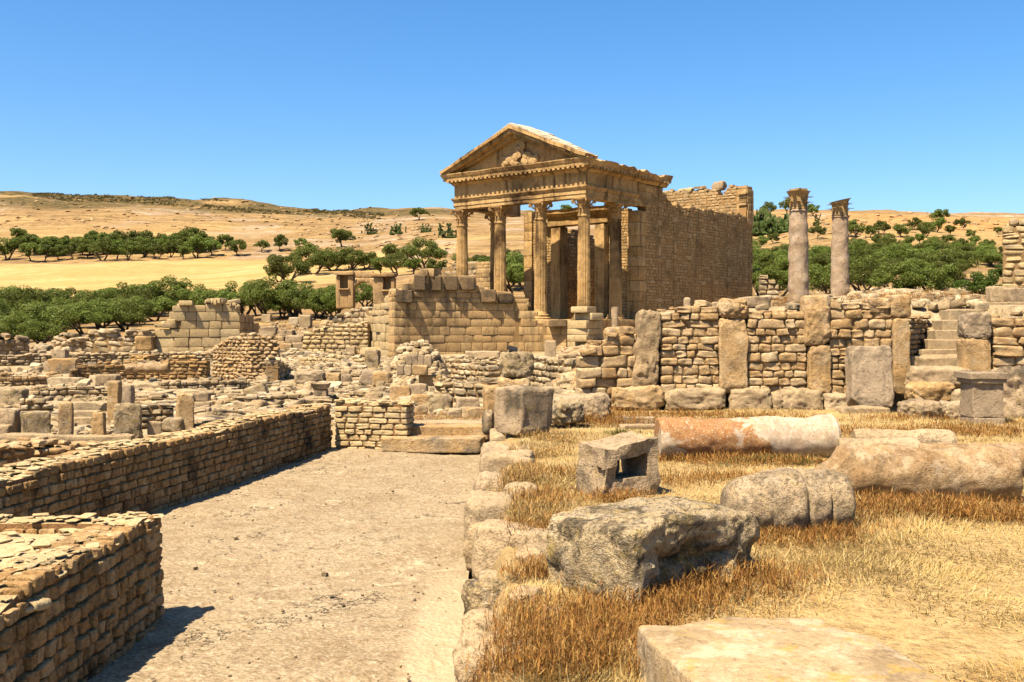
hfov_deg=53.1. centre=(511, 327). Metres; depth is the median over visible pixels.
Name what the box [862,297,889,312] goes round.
cap stone
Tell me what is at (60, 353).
stone block
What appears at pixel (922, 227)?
olive tree
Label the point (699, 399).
footing block
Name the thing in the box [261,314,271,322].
stone block
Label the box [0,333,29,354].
ruined wall
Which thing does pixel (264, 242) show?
olive tree
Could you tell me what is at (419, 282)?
cap block
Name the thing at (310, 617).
gravel
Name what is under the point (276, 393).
boulder
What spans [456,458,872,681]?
dry weeds
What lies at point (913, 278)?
olive tree
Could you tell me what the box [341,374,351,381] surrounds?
stone block
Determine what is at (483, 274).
block wall
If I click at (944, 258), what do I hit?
olive tree
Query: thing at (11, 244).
olive tree
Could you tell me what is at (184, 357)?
recess wall
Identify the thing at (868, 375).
grey slab
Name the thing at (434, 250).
olive tree
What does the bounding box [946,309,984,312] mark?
long step
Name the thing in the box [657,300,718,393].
fieldstone wall
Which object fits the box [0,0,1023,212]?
sky
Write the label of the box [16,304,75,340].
olive tree
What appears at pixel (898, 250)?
olive tree
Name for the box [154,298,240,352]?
ashlar wall
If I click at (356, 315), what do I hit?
pale wall
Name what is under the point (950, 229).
olive tree
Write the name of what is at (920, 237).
olive tree
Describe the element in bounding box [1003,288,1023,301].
pedestal block
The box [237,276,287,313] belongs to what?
olive tree
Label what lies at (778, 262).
olive tree
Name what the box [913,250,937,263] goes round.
olive tree
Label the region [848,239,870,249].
olive tree
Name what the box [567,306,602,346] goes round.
block pier
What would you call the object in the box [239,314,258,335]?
ashlar wall
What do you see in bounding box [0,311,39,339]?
olive tree
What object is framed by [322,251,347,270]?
olive tree
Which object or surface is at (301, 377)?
flat stone
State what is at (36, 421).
standing slab
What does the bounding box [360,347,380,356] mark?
stone block
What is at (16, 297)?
olive tree
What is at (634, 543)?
lichen boulder
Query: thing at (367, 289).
olive tree
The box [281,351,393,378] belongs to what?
rubble
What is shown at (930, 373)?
stone block
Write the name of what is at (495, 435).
kerb stone
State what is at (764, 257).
olive tree
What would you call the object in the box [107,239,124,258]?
olive tree
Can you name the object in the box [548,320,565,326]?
cap block
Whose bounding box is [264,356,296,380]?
rubble wall
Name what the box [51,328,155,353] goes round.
ruined wall
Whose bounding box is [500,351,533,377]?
rough block
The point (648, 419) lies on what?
kerb slab
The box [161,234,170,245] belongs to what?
olive tree
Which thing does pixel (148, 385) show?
slab
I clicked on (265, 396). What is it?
wall
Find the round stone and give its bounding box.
[1009,218,1018,226]
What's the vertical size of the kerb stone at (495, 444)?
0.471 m
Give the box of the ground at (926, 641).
[0,191,1023,681]
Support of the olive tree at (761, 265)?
on the ground at (926, 641)
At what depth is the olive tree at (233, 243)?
271.31 m
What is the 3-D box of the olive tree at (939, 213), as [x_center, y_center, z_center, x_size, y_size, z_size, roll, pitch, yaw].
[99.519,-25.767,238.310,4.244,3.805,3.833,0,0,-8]
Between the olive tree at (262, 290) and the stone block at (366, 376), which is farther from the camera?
the olive tree at (262, 290)
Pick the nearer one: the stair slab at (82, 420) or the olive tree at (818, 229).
the stair slab at (82, 420)
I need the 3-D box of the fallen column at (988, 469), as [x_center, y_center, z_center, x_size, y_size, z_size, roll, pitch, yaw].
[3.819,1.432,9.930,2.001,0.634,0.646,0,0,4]
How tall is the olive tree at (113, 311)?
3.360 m
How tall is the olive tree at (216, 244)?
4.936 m
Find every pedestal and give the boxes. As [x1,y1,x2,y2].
[309,382,332,398]
[954,371,1009,425]
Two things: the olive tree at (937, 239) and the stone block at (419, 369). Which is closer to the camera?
the stone block at (419, 369)
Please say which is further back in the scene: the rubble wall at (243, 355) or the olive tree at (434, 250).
the olive tree at (434, 250)
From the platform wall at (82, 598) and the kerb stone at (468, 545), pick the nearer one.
the platform wall at (82, 598)
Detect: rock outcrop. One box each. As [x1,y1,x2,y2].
[0,196,372,229]
[295,214,455,268]
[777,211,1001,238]
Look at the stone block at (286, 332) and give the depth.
79.00 m
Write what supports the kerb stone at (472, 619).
on the ground at (926, 641)
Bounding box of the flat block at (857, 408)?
[835,405,890,413]
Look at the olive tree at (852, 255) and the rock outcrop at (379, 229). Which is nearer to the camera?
the olive tree at (852, 255)
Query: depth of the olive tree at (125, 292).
145.39 m
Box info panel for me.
[508,345,517,351]
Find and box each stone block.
[0,388,28,404]
[0,408,21,432]
[0,424,12,433]
[44,361,47,371]
[47,358,79,373]
[52,349,68,357]
[95,374,120,385]
[147,421,161,436]
[149,392,164,394]
[260,326,277,335]
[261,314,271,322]
[276,336,284,341]
[277,330,295,336]
[277,343,292,350]
[285,335,303,342]
[289,317,298,324]
[293,342,302,348]
[298,315,312,327]
[326,373,340,381]
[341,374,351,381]
[359,368,374,384]
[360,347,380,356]
[397,365,403,375]
[405,365,411,375]
[406,355,411,364]
[410,383,427,394]
[410,394,428,404]
[412,355,417,365]
[412,365,427,375]
[418,355,423,364]
[419,374,442,385]
[424,355,431,365]
[456,397,479,407]
[497,377,530,386]
[603,326,619,338]
[904,365,970,387]
[910,354,956,365]
[991,365,1023,418]
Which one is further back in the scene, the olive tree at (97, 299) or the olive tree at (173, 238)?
the olive tree at (173, 238)
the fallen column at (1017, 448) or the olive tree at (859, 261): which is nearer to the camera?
the fallen column at (1017, 448)
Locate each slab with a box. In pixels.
[0,433,134,441]
[20,410,50,433]
[45,377,83,384]
[72,401,106,410]
[74,410,101,416]
[74,417,91,424]
[91,412,106,434]
[113,402,143,438]
[128,383,158,388]
[365,349,380,368]
[389,385,410,400]
[465,351,499,359]
[613,416,654,423]
[619,423,654,429]
[637,617,945,681]
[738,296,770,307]
[844,345,893,407]
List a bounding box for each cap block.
[396,290,413,302]
[414,275,425,290]
[428,276,441,290]
[443,276,457,290]
[459,277,475,289]
[480,289,495,302]
[498,293,512,303]
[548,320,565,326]
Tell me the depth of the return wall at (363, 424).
17.19 m
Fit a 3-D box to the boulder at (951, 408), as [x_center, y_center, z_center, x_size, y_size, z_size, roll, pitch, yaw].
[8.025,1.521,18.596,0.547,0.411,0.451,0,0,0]
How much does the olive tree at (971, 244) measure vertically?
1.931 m
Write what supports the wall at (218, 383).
on the ground at (926, 641)
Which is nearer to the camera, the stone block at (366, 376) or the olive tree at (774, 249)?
the stone block at (366, 376)
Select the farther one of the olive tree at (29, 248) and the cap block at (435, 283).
the olive tree at (29, 248)
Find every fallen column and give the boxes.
[125,362,170,372]
[654,414,840,459]
[813,443,1023,501]
[836,437,919,447]
[851,428,956,442]
[918,442,1023,477]
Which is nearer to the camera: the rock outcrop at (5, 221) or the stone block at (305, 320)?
the stone block at (305, 320)
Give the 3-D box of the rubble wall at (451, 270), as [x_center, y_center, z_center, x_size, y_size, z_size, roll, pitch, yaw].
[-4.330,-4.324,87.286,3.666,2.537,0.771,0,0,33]
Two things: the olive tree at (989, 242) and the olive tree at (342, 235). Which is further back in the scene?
the olive tree at (342, 235)
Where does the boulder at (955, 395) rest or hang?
on the ground at (926, 641)
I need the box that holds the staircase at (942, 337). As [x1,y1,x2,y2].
[915,310,978,354]
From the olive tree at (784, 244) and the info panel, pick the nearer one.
the info panel
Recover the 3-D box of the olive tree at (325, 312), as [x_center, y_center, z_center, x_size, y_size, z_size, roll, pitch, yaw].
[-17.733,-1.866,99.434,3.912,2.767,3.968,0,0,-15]
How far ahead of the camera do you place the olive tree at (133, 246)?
256.20 m
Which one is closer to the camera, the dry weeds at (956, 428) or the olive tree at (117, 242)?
the dry weeds at (956, 428)
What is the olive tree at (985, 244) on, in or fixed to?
on the ground at (926, 641)
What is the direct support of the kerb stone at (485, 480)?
on the ground at (926, 641)
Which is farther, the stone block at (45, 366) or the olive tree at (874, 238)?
the olive tree at (874, 238)
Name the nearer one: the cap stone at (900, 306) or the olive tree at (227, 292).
the cap stone at (900, 306)
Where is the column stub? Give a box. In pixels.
[611,307,618,326]
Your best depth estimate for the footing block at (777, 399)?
20.45 m
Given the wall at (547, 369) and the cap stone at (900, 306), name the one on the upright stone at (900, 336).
the cap stone at (900, 306)
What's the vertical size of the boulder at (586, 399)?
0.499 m
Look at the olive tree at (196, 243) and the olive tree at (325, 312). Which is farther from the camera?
the olive tree at (196, 243)
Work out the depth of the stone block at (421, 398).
22.75 m
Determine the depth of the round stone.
27.22 m
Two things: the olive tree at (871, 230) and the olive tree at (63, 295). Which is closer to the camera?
the olive tree at (63, 295)
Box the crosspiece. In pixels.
[191,392,210,401]
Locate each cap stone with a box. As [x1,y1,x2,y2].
[716,298,748,318]
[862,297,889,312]
[884,294,910,318]
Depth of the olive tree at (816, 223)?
212.49 m
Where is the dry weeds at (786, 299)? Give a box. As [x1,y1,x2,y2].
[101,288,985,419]
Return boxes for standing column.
[784,188,812,301]
[828,198,853,295]
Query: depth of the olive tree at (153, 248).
263.64 m
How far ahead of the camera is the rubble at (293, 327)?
89.41 m
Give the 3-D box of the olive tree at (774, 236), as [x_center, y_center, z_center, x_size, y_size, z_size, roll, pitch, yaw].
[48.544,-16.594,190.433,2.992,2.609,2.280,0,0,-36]
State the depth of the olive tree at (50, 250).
261.41 m
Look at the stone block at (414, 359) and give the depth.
29.16 m
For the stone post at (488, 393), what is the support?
on the ground at (926, 641)
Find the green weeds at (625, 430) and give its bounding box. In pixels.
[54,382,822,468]
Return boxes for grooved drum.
[720,467,855,533]
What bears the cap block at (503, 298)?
on the curved wall at (453, 322)
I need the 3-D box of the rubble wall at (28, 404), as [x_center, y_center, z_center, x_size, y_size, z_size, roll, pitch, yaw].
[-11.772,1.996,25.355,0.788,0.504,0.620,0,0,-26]
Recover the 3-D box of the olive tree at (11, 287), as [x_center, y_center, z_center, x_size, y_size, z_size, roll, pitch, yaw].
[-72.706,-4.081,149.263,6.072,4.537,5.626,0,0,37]
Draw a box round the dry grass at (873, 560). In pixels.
[486,407,1023,681]
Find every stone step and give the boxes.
[381,435,484,452]
[411,422,489,439]
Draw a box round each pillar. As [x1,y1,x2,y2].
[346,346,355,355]
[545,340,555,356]
[683,297,690,306]
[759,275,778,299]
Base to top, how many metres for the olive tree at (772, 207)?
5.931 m
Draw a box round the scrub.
[32,192,383,219]
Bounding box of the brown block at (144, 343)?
[135,336,155,350]
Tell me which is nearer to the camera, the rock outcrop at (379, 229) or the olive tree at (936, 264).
the olive tree at (936, 264)
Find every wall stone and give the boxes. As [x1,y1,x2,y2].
[678,187,694,193]
[711,181,726,190]
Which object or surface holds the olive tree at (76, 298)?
on the ground at (926, 641)
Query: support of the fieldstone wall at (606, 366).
on the ground at (926, 641)
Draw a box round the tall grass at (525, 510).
[415,411,876,528]
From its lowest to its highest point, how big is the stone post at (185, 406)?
0.806 m
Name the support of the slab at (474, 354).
on the ground at (926, 641)
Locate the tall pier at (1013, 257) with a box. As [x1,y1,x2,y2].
[1002,219,1023,287]
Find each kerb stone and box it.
[452,631,499,681]
[458,607,498,642]
[461,577,505,612]
[463,490,513,541]
[463,521,483,571]
[471,519,546,579]
[473,471,503,491]
[478,569,496,579]
[479,441,509,464]
[479,447,534,472]
[482,410,494,434]
[485,640,536,681]
[490,428,541,441]
[503,481,537,494]
[506,584,543,609]
[509,445,529,449]
[513,457,534,463]
[514,543,546,563]
[543,605,561,622]
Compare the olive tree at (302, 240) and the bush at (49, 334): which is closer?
the bush at (49, 334)
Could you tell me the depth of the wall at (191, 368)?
40.59 m
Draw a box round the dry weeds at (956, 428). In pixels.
[481,401,1023,438]
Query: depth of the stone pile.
30.41 m
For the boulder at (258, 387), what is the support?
on the ground at (926, 641)
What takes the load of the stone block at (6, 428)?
on the ground at (926, 641)
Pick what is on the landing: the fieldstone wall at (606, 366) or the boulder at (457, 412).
the boulder at (457, 412)
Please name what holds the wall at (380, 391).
on the ground at (926, 641)
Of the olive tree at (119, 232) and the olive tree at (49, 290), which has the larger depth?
the olive tree at (119, 232)
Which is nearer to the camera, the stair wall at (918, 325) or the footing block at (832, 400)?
the footing block at (832, 400)
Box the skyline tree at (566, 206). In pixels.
[559,204,571,208]
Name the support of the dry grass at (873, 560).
on the ground at (926, 641)
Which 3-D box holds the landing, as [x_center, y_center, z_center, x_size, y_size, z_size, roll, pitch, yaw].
[-1.218,1.730,18.450,1.726,0.221,1.562,0,0,3]
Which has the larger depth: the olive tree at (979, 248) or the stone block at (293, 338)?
the olive tree at (979, 248)
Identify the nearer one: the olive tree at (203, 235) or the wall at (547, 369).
the wall at (547, 369)
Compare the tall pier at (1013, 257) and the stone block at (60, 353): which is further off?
the stone block at (60, 353)
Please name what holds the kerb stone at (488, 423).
on the kerb stone at (495, 435)
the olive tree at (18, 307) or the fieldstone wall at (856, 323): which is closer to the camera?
the fieldstone wall at (856, 323)
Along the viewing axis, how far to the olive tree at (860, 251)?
103.67 m
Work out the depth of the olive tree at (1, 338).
79.44 m
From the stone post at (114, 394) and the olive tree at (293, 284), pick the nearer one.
the stone post at (114, 394)
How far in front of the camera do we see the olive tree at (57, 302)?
110.63 m
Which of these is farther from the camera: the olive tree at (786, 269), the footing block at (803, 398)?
the olive tree at (786, 269)
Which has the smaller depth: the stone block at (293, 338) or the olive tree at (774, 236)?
the stone block at (293, 338)
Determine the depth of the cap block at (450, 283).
51.34 m
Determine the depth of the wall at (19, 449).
16.63 m
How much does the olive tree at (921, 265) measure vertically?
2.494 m
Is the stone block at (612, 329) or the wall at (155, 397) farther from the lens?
the stone block at (612, 329)
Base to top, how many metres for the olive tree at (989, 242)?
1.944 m
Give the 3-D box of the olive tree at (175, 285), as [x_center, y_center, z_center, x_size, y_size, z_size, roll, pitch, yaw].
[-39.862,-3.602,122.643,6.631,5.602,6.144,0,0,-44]
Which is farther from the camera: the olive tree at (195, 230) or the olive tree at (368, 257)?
the olive tree at (195, 230)
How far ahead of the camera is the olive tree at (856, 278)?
32.29 m
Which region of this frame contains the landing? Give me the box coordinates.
[413,414,481,423]
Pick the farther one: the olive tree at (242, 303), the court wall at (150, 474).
the olive tree at (242, 303)
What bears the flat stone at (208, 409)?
on the ground at (926, 641)
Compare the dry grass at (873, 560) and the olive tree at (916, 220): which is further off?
the olive tree at (916, 220)
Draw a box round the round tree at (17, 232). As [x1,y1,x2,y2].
[10,227,28,236]
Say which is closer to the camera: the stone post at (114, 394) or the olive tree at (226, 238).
the stone post at (114, 394)
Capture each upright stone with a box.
[631,309,661,386]
[718,318,749,393]
[800,294,830,345]
[806,344,831,393]
[891,318,910,394]
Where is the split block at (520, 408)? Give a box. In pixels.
[494,384,553,434]
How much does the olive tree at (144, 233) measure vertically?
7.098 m
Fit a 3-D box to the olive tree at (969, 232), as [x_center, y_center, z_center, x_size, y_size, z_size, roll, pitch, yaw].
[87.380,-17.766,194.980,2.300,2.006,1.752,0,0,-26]
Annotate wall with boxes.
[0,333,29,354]
[0,350,212,365]
[0,371,62,385]
[0,403,332,516]
[0,436,97,467]
[0,511,164,681]
[19,398,53,411]
[33,384,107,397]
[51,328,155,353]
[69,359,210,379]
[130,355,156,361]
[135,394,176,403]
[141,403,173,428]
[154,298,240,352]
[158,377,249,390]
[172,355,195,360]
[201,392,300,405]
[212,332,279,379]
[227,386,295,397]
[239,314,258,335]
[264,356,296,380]
[299,355,364,362]
[302,321,370,354]
[332,307,373,327]
[332,386,389,399]
[334,398,417,449]
[367,289,407,356]
[388,268,570,356]
[433,376,497,404]
[442,261,476,284]
[443,355,539,367]
[447,362,500,380]
[476,261,489,288]
[527,352,578,385]
[575,326,635,394]
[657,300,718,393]
[744,308,806,391]
[826,300,892,393]
[908,313,930,355]
[987,310,1023,369]
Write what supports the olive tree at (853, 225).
on the ground at (926, 641)
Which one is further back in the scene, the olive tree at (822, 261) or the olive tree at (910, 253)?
the olive tree at (910, 253)
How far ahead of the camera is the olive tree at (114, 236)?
275.40 m
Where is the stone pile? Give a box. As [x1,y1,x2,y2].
[390,339,448,385]
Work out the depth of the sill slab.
19.88 m
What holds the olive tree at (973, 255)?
on the ground at (926, 641)
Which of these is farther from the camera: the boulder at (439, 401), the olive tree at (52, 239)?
the olive tree at (52, 239)
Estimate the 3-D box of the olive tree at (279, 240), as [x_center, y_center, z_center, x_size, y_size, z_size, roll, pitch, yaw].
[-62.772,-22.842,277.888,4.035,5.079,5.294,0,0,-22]
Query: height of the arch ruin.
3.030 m
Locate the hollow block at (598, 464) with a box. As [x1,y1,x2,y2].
[576,431,660,497]
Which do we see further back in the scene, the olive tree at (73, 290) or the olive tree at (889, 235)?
the olive tree at (889, 235)
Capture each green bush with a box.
[947,279,972,288]
[958,270,1002,294]
[987,264,1002,276]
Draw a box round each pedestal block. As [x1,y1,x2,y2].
[985,286,1005,301]
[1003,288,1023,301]
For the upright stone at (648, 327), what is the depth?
20.66 m
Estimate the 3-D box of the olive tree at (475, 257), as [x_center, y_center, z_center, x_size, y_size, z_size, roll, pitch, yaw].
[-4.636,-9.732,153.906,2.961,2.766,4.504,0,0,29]
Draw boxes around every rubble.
[0,366,390,426]
[28,422,113,445]
[29,343,341,367]
[124,380,376,426]
[259,317,332,343]
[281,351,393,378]
[376,356,574,415]
[551,328,635,389]
[755,288,988,310]
[847,285,994,297]
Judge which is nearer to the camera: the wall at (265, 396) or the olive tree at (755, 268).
the wall at (265, 396)
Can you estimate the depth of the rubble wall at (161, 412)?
22.05 m
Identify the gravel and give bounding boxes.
[142,454,477,680]
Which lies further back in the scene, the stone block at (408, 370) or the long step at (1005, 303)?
the stone block at (408, 370)
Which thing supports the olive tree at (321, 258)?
on the ground at (926, 641)
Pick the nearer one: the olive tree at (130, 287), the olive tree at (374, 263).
the olive tree at (130, 287)
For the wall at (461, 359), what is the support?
on the ground at (926, 641)
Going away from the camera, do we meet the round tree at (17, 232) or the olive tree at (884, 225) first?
the olive tree at (884, 225)
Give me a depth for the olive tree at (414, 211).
374.08 m
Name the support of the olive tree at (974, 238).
on the ground at (926, 641)
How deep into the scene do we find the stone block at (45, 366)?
44.30 m
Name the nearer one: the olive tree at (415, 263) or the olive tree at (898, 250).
the olive tree at (898, 250)
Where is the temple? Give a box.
[440,123,753,339]
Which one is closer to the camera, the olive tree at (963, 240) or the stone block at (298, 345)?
the stone block at (298, 345)
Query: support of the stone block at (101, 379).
on the ground at (926, 641)
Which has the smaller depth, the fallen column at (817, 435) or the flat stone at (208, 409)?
the fallen column at (817, 435)
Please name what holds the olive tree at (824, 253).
on the ground at (926, 641)
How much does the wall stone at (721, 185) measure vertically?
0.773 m
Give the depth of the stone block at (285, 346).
59.90 m
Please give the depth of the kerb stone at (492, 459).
12.43 m
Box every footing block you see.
[611,384,664,409]
[664,386,725,410]
[726,388,771,408]
[771,391,782,408]
[779,388,823,409]
[823,392,847,409]
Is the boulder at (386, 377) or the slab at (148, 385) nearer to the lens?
the boulder at (386, 377)
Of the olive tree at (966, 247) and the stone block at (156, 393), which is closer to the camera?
the stone block at (156, 393)
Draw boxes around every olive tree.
[0,237,20,259]
[0,284,49,308]
[0,285,24,299]
[0,289,34,306]
[0,299,16,315]
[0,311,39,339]
[0,314,31,339]
[9,303,49,330]
[13,301,50,311]
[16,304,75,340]
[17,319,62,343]
[18,233,39,248]
[18,242,42,260]
[19,303,88,330]
[27,287,58,300]
[31,290,73,303]
[32,244,55,261]
[36,238,56,255]
[45,296,73,305]
[46,286,81,298]
[47,236,68,250]
[53,244,68,259]
[59,236,73,253]
[63,301,112,335]
[64,242,79,258]
[67,294,100,304]
[69,236,87,255]
[74,288,106,296]
[74,300,128,329]
[75,238,98,258]
[80,289,121,301]
[83,230,99,238]
[85,234,98,255]
[88,236,117,260]
[88,298,127,326]
[95,232,107,236]
[97,282,160,298]
[103,300,149,330]
[104,232,124,253]
[106,286,135,297]
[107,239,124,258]
[109,297,155,324]
[111,229,123,236]
[116,240,141,259]
[120,230,148,253]
[129,285,171,295]
[130,288,166,316]
[130,296,178,320]
[135,236,156,255]
[136,237,154,256]
[139,229,159,252]
[147,274,207,310]
[148,243,165,258]
[154,238,165,246]
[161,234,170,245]
[162,241,179,256]
[166,234,183,252]
[171,231,187,241]
[176,245,190,258]
[176,288,219,304]
[180,227,205,237]
[182,233,199,242]
[183,234,208,257]
[198,288,222,292]
[199,232,214,238]
[204,240,221,255]
[214,295,245,312]
[215,234,233,250]
[218,279,264,313]
[228,239,246,255]
[232,289,277,315]
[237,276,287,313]
[253,239,269,251]
[263,254,310,282]
[263,293,296,318]
[267,264,292,281]
[269,278,315,316]
[273,234,288,250]
[279,288,326,317]
[289,247,335,274]
[293,238,307,247]
[295,243,318,258]
[302,288,330,318]
[306,284,359,318]
[309,300,342,317]
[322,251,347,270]
[330,228,356,246]
[334,246,364,270]
[354,251,377,269]
[355,282,372,306]
[369,256,389,272]
[379,252,409,274]
[381,243,400,257]
[399,236,447,268]
[401,257,422,273]
[409,207,429,219]
[425,258,447,268]
[451,253,471,262]
[471,254,489,261]
[477,256,489,261]
[506,248,522,259]
[506,251,523,293]
[508,264,523,289]
[751,265,787,295]
[752,242,768,256]
[752,252,779,267]
[752,263,776,295]
[753,235,769,248]
[753,260,765,270]
[759,201,776,211]
[765,249,786,261]
[766,232,779,243]
[769,246,788,256]
[770,257,811,271]
[774,251,818,268]
[776,243,788,250]
[778,199,789,213]
[808,203,820,215]
[808,225,826,238]
[808,254,830,273]
[808,261,852,293]
[809,245,830,255]
[812,220,820,225]
[819,250,865,258]
[821,250,862,265]
[848,219,866,237]
[848,237,867,246]
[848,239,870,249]
[849,256,889,290]
[849,258,869,272]
[850,246,874,272]
[859,251,901,266]
[865,225,876,236]
[867,242,885,249]
[869,261,925,288]
[871,234,884,242]
[872,255,909,278]
[873,220,890,233]
[878,236,901,245]
[878,243,923,258]
[883,233,894,237]
[892,223,912,236]
[898,236,914,245]
[898,263,958,291]
[900,258,933,275]
[902,247,939,264]
[904,253,955,279]
[906,217,922,228]
[906,243,927,249]
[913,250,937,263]
[914,233,926,243]
[915,222,936,237]
[922,237,945,247]
[925,217,946,231]
[925,240,943,250]
[929,209,949,218]
[932,261,969,282]
[934,246,980,270]
[941,234,955,241]
[943,225,956,234]
[943,245,961,248]
[945,241,963,245]
[952,238,968,244]
[952,241,975,247]
[953,217,970,227]
[955,245,974,251]
[965,229,976,236]
[966,251,981,260]
[968,235,980,245]
[973,245,998,253]
[974,248,997,265]
[978,239,996,244]
[979,243,993,247]
[980,251,1002,267]
[993,227,1001,232]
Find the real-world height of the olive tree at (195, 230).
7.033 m
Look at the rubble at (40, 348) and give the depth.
56.15 m
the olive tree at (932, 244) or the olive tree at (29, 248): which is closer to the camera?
the olive tree at (932, 244)
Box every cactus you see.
[361,223,377,233]
[389,223,406,234]
[418,223,431,232]
[438,223,456,237]
[752,207,786,235]
[770,213,789,232]
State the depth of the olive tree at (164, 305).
110.61 m
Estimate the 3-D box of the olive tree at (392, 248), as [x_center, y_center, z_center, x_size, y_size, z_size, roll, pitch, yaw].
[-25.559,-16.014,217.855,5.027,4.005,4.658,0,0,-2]
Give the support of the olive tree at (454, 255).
on the ground at (926, 641)
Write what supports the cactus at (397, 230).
on the ground at (926, 641)
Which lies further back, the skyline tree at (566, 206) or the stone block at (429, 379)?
the skyline tree at (566, 206)
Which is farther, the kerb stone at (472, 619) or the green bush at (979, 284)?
the green bush at (979, 284)
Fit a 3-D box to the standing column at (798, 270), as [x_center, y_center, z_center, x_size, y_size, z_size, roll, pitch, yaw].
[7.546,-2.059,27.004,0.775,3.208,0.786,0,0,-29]
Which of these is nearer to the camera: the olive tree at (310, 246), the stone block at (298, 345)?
the stone block at (298, 345)
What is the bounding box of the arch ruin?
[334,271,396,308]
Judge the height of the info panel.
0.392 m
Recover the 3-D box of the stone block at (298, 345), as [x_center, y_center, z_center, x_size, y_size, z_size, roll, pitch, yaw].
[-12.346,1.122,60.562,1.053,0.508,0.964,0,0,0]
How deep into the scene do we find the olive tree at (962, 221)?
225.27 m
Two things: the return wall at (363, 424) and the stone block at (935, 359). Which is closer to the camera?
the return wall at (363, 424)
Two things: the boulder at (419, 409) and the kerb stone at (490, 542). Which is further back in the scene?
the boulder at (419, 409)
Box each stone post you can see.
[58,401,73,434]
[107,380,121,422]
[121,385,134,402]
[176,393,194,428]
[482,385,499,411]
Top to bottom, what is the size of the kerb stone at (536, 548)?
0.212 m
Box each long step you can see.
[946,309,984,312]
[962,302,1023,306]
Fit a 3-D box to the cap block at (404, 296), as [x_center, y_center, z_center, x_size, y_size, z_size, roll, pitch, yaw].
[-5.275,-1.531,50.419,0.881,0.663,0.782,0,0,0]
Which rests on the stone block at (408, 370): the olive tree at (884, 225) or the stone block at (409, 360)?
the stone block at (409, 360)
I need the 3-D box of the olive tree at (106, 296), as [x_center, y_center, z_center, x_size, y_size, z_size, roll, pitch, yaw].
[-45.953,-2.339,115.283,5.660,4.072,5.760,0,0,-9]
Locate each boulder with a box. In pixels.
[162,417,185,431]
[243,382,268,395]
[269,392,285,394]
[372,371,391,386]
[414,405,427,414]
[428,393,452,411]
[447,408,461,417]
[465,406,485,418]
[546,496,759,611]
[551,398,584,424]
[553,392,609,418]
[591,393,610,420]
[897,397,944,419]
[904,381,955,401]
[939,400,960,419]
[951,389,959,400]
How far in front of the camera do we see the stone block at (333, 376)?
35.53 m
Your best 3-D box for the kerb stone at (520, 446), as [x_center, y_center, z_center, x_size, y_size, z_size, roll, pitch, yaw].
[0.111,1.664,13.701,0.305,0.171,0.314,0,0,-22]
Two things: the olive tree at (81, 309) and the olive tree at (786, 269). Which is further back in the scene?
the olive tree at (786, 269)
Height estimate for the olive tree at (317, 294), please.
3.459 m
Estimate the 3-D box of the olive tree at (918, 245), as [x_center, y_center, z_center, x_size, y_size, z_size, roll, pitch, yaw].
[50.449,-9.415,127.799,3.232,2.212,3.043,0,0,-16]
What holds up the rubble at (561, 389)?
on the ground at (926, 641)
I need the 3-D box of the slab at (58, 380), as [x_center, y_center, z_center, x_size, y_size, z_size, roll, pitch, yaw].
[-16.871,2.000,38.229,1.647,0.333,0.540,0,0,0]
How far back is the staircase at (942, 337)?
22.27 m
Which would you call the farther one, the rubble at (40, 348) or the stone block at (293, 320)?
the stone block at (293, 320)
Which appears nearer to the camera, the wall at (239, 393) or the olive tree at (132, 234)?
the wall at (239, 393)
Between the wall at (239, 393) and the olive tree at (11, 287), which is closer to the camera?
the wall at (239, 393)
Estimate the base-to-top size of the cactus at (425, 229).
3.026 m
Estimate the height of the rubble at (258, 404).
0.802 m
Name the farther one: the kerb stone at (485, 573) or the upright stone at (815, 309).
the upright stone at (815, 309)
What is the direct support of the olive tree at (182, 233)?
on the ground at (926, 641)
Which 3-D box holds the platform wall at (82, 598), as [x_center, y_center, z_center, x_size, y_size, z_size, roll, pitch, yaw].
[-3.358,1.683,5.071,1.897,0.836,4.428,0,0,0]
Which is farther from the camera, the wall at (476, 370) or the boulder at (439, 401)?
the wall at (476, 370)
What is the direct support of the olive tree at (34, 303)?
on the ground at (926, 641)
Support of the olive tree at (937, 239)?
on the ground at (926, 641)
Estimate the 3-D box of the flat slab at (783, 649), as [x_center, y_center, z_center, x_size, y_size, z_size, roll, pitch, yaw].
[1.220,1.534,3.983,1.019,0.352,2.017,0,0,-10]
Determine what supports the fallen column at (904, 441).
on the ground at (926, 641)
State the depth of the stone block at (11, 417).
20.56 m
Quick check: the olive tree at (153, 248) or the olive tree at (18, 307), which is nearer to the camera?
the olive tree at (18, 307)
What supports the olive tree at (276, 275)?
on the ground at (926, 641)
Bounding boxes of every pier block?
[956,338,990,370]
[957,312,991,338]
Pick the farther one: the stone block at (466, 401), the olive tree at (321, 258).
the olive tree at (321, 258)
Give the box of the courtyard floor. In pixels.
[87,447,479,681]
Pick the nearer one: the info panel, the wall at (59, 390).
the wall at (59, 390)
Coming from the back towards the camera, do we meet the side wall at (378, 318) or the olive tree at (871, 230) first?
the olive tree at (871, 230)
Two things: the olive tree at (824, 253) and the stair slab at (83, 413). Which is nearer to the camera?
the stair slab at (83, 413)
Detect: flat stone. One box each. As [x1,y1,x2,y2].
[195,407,211,411]
[294,371,325,383]
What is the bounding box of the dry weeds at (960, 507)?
[567,449,1023,554]
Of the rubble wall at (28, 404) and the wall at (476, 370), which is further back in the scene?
the wall at (476, 370)
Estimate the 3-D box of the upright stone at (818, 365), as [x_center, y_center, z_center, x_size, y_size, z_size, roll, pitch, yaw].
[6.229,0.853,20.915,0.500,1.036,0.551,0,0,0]
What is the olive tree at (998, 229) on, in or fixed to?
on the ground at (926, 641)
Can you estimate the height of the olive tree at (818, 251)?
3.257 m

